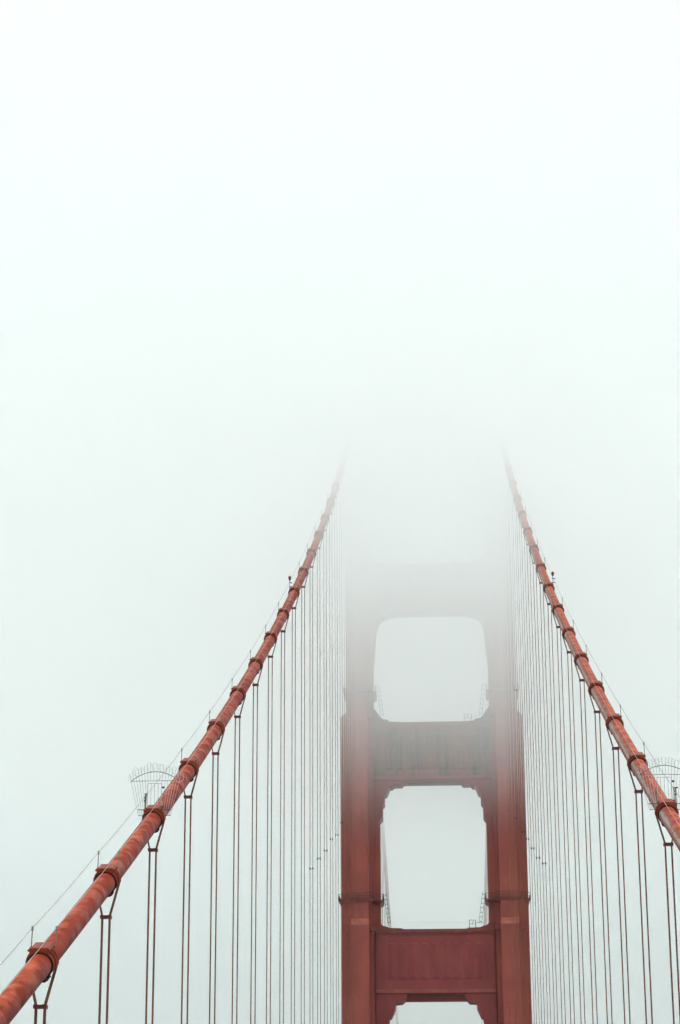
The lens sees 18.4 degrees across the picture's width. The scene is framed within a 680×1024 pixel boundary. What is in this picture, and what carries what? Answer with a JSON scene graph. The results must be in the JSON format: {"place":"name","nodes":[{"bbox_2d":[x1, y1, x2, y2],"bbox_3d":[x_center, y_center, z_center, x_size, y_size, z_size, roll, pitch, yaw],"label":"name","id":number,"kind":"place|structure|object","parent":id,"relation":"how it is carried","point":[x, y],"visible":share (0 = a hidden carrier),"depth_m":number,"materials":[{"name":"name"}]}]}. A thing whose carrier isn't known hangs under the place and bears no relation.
{"place":"outdoors","nodes":[
{"label":"outdoors","id":0,"kind":"place"},
{"bbox_2d":[0,0,679,1023],"label":"sky","id":1,"kind":"structure","parent":0,"point":[227,227],"materials":[{"name":"white"}]},
{"bbox_3d":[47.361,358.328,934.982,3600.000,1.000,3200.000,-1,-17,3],"label":"water","id":2,"kind":"structure","parent":0,"visible":0},
{"bbox_2d":[339,398,531,1023],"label":"bridge tower","id":3,"kind":"structure","parent":2,"relation":"on","point":[387,970],"depth_m":398.32,"materials":[{"name":"metal"}]},
{"bbox_2d":[0,409,398,1023],"bbox_3d":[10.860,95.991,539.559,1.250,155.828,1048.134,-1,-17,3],"label":"cable","id":4,"kind":"object","parent":3,"relation":"attached to","point":[32,975],"visible":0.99,"depth_m":109.02,"materials":[{"name":"paint"}]},
{"bbox_2d":[32,951,57,1023],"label":"suspender ropes","id":5,"kind":"object","parent":4,"relation":"hanging from","point":[44,1006],"visible":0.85,"depth_m":80.40,"materials":[{"name":"paint"}]},
{"bbox_2d":[98,882,119,1023],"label":"suspender ropes","id":6,"kind":"object","parent":4,"relation":"hanging from","point":[108,917],"visible":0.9,"depth_m":95.91,"materials":[{"name":"paint"}]},
{"bbox_2d":[145,820,164,1023],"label":"suspender ropes","id":7,"kind":"object","parent":4,"relation":"hanging from","point":[150,850],"visible":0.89,"depth_m":111.32,"materials":[{"name":"paint"}]},
{"bbox_2d":[129,762,183,815],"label":"security gate","id":8,"kind":"structure","parent":4,"relation":"attached to","point":[161,802],"depth_m":113.81,"materials":[{"name":"metal"}]},
{"bbox_2d":[147,783,161,805],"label":"door","id":9,"kind":"structure","parent":8,"relation":"in","point":[148,783],"depth_m":113.70,"materials":[{"name":"metal"}]},
{"bbox_2d":[181,771,197,1023],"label":"suspender ropes","id":10,"kind":"object","parent":4,"relation":"hanging from","point":[190,797],"visible":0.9,"depth_m":126.77,"materials":[{"name":"paint"}]},
{"bbox_2d":[209,730,223,1023],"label":"suspender ropes","id":11,"kind":"object","parent":4,"relation":"hanging from","point":[216,753],"visible":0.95,"depth_m":142.17,"materials":[{"name":"paint"}]},
{"bbox_2d":[231,696,245,1023],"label":"suspender ropes","id":12,"kind":"object","parent":4,"relation":"hanging from","point":[237,716],"visible":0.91,"depth_m":157.71,"materials":[{"name":"paint"}]},
{"bbox_2d":[250,667,262,1023],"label":"suspender ropes","id":13,"kind":"object","parent":4,"relation":"hanging from","point":[253,684],"visible":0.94,"depth_m":173.27,"materials":[{"name":"paint"}]},
{"bbox_2d":[266,640,276,1023],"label":"suspender ropes","id":14,"kind":"object","parent":4,"relation":"hanging from","point":[271,656],"visible":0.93,"depth_m":188.71,"materials":[{"name":"paint"}]},
{"bbox_2d":[279,616,288,1023],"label":"suspender ropes","id":15,"kind":"object","parent":4,"relation":"hanging from","point":[281,631],"visible":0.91,"depth_m":204.55,"materials":[{"name":"paint"}]},
{"bbox_2d":[291,595,298,1023],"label":"suspender ropes","id":16,"kind":"object","parent":4,"relation":"hanging from","point":[291,826],"visible":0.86,"depth_m":218.17,"materials":[{"name":"paint"}]},
{"bbox_2d":[301,575,307,1023],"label":"suspender ropes","id":17,"kind":"object","parent":4,"relation":"hanging from","point":[304,802],"visible":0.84,"depth_m":235.28,"materials":[{"name":"paint"}]},
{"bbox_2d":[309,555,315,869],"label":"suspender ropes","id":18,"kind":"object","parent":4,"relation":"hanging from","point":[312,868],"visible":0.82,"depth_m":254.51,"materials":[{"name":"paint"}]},
{"bbox_2d":[317,536,322,1023],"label":"suspender ropes","id":19,"kind":"object","parent":4,"relation":"hanging from","point":[317,821],"visible":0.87,"depth_m":264.21,"materials":[{"name":"paint"}]},
{"bbox_2d":[323,520,328,1023],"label":"suspender ropes","id":20,"kind":"object","parent":4,"relation":"hanging from","point":[326,850],"visible":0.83,"depth_m":281.62,"materials":[{"name":"paint"}]},
{"bbox_2d":[329,506,333,1023],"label":"suspender ropes","id":21,"kind":"object","parent":4,"relation":"hanging from","point":[332,780],"visible":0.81,"depth_m":296.36,"materials":[{"name":"paint"}]},
{"bbox_2d":[334,490,338,1023],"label":"suspender ropes","id":22,"kind":"object","parent":4,"relation":"hanging from","point":[335,795],"visible":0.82,"depth_m":313.11,"materials":[{"name":"paint"}]},
{"bbox_2d":[339,473,343,1023],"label":"suspender ropes","id":23,"kind":"object","parent":4,"relation":"hanging from","point":[340,744],"visible":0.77,"depth_m":329.14,"materials":[{"name":"paint"}]},
{"bbox_2d":[343,458,348,1023],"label":"suspender ropes","id":24,"kind":"object","parent":4,"relation":"hanging from","point":[344,718],"visible":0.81,"depth_m":347.17,"materials":[{"name":"paint"}]},
{"bbox_2d":[347,447,352,1023],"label":"suspender ropes","id":25,"kind":"object","parent":4,"relation":"hanging from","point":[350,709],"visible":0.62,"depth_m":363.02,"materials":[{"name":"paint"}]},
{"bbox_2d":[351,431,355,939],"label":"suspender ropes","id":26,"kind":"object","parent":4,"relation":"hanging from","point":[352,726],"visible":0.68,"depth_m":376.30,"materials":[{"name":"paint"}]},
{"bbox_2d":[374,690,487,1023],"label":"distant suspender ropes","id":27,"kind":"object","parent":4,"relation":"hanging from","point":[486,911],"visible":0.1,"depth_m":559.07,"materials":[{"name":"paint"}]},
{"bbox_2d":[481,405,679,1023],"bbox_3d":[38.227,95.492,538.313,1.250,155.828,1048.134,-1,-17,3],"label":"cable","id":28,"kind":"object","parent":3,"relation":"attached to","point":[666,810],"visible":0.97,"depth_m":160.07,"materials":[{"name":"paint"}]},
{"bbox_2d":[495,428,515,1010],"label":"suspender ropes","id":29,"kind":"object","parent":28,"relation":"hanging from","point":[507,722],"visible":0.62,"depth_m":374.49,"materials":[{"name":"paint"}]},
{"bbox_2d":[498,441,518,1012],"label":"suspender ropes","id":30,"kind":"object","parent":28,"relation":"hanging from","point":[510,726],"visible":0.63,"depth_m":358.84,"materials":[{"name":"paint"}]},
{"bbox_2d":[502,455,522,1023],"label":"suspender ropes","id":31,"kind":"object","parent":28,"relation":"hanging from","point":[512,744],"visible":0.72,"depth_m":343.48,"materials":[{"name":"paint"}]},
{"bbox_2d":[505,469,525,1022],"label":"suspender ropes","id":32,"kind":"object","parent":28,"relation":"hanging from","point":[518,758],"visible":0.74,"depth_m":327.44,"materials":[{"name":"paint"}]},
{"bbox_2d":[509,484,529,1023],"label":"suspender ropes","id":33,"kind":"object","parent":28,"relation":"hanging from","point":[522,763],"visible":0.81,"depth_m":311.70,"materials":[{"name":"paint"}]},
{"bbox_2d":[514,502,534,1023],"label":"suspender ropes","id":34,"kind":"object","parent":28,"relation":"hanging from","point":[524,769],"visible":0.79,"depth_m":296.37,"materials":[{"name":"paint"}]},
{"bbox_2d":[518,516,539,1023],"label":"suspender ropes","id":35,"kind":"object","parent":28,"relation":"hanging from","point":[533,848],"visible":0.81,"depth_m":280.88,"materials":[{"name":"paint"}]},
{"bbox_2d":[523,533,544,1023],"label":"suspender ropes","id":36,"kind":"object","parent":28,"relation":"hanging from","point":[534,787],"visible":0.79,"depth_m":265.00,"materials":[{"name":"paint"}]},
{"bbox_2d":[529,551,550,1023],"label":"suspender ropes","id":37,"kind":"object","parent":28,"relation":"hanging from","point":[540,794],"visible":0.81,"depth_m":249.46,"materials":[{"name":"paint"}]},
{"bbox_2d":[536,570,557,1023],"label":"suspender ropes","id":38,"kind":"object","parent":28,"relation":"hanging from","point":[547,801],"visible":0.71,"depth_m":233.84,"materials":[{"name":"paint"}]},
{"bbox_2d":[543,590,565,1023],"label":"suspender ropes","id":39,"kind":"object","parent":28,"relation":"hanging from","point":[558,810],"visible":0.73,"depth_m":218.32,"materials":[{"name":"paint"}]},
{"bbox_2d":[552,611,574,1023],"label":"suspender ropes","id":40,"kind":"object","parent":28,"relation":"hanging from","point":[563,820],"visible":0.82,"depth_m":202.96,"materials":[{"name":"paint"}]},
{"bbox_2d":[562,636,584,1023],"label":"suspender ropes","id":41,"kind":"object","parent":28,"relation":"hanging from","point":[574,832],"visible":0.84,"depth_m":187.29,"materials":[{"name":"paint"}]},
{"bbox_2d":[574,663,597,1023],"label":"suspender ropes","id":42,"kind":"object","parent":28,"relation":"hanging from","point":[581,680],"visible":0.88,"depth_m":171.87,"materials":[{"name":"paint"}]},
{"bbox_2d":[589,691,612,1023],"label":"suspender ropes","id":43,"kind":"object","parent":28,"relation":"hanging from","point":[597,711],"visible":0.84,"depth_m":156.41,"materials":[{"name":"paint"}]},
{"bbox_2d":[606,726,630,1023],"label":"suspender ropes","id":44,"kind":"object","parent":28,"relation":"hanging from","point":[615,748],"visible":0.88,"depth_m":140.95,"materials":[{"name":"paint"}]},
{"bbox_2d":[628,766,652,1023],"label":"suspender ropes","id":45,"kind":"object","parent":28,"relation":"hanging from","point":[638,791],"visible":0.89,"depth_m":125.47,"materials":[{"name":"paint"}]},
{"bbox_2d":[636,757,679,809],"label":"security gate","id":46,"kind":"structure","parent":28,"relation":"attached to","point":[671,774],"depth_m":112.61,"materials":[{"name":"metal"}]},
{"bbox_2d":[657,777,672,799],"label":"door","id":47,"kind":"structure","parent":46,"relation":"in","point":[657,777],"depth_m":112.43,"materials":[{"name":"metal"}]},
{"bbox_2d":[656,814,679,1023],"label":"suspender ropes","id":48,"kind":"object","parent":28,"relation":"hanging from","point":[665,844],"visible":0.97,"depth_m":110.08,"materials":[{"name":"paint"}]}
]}

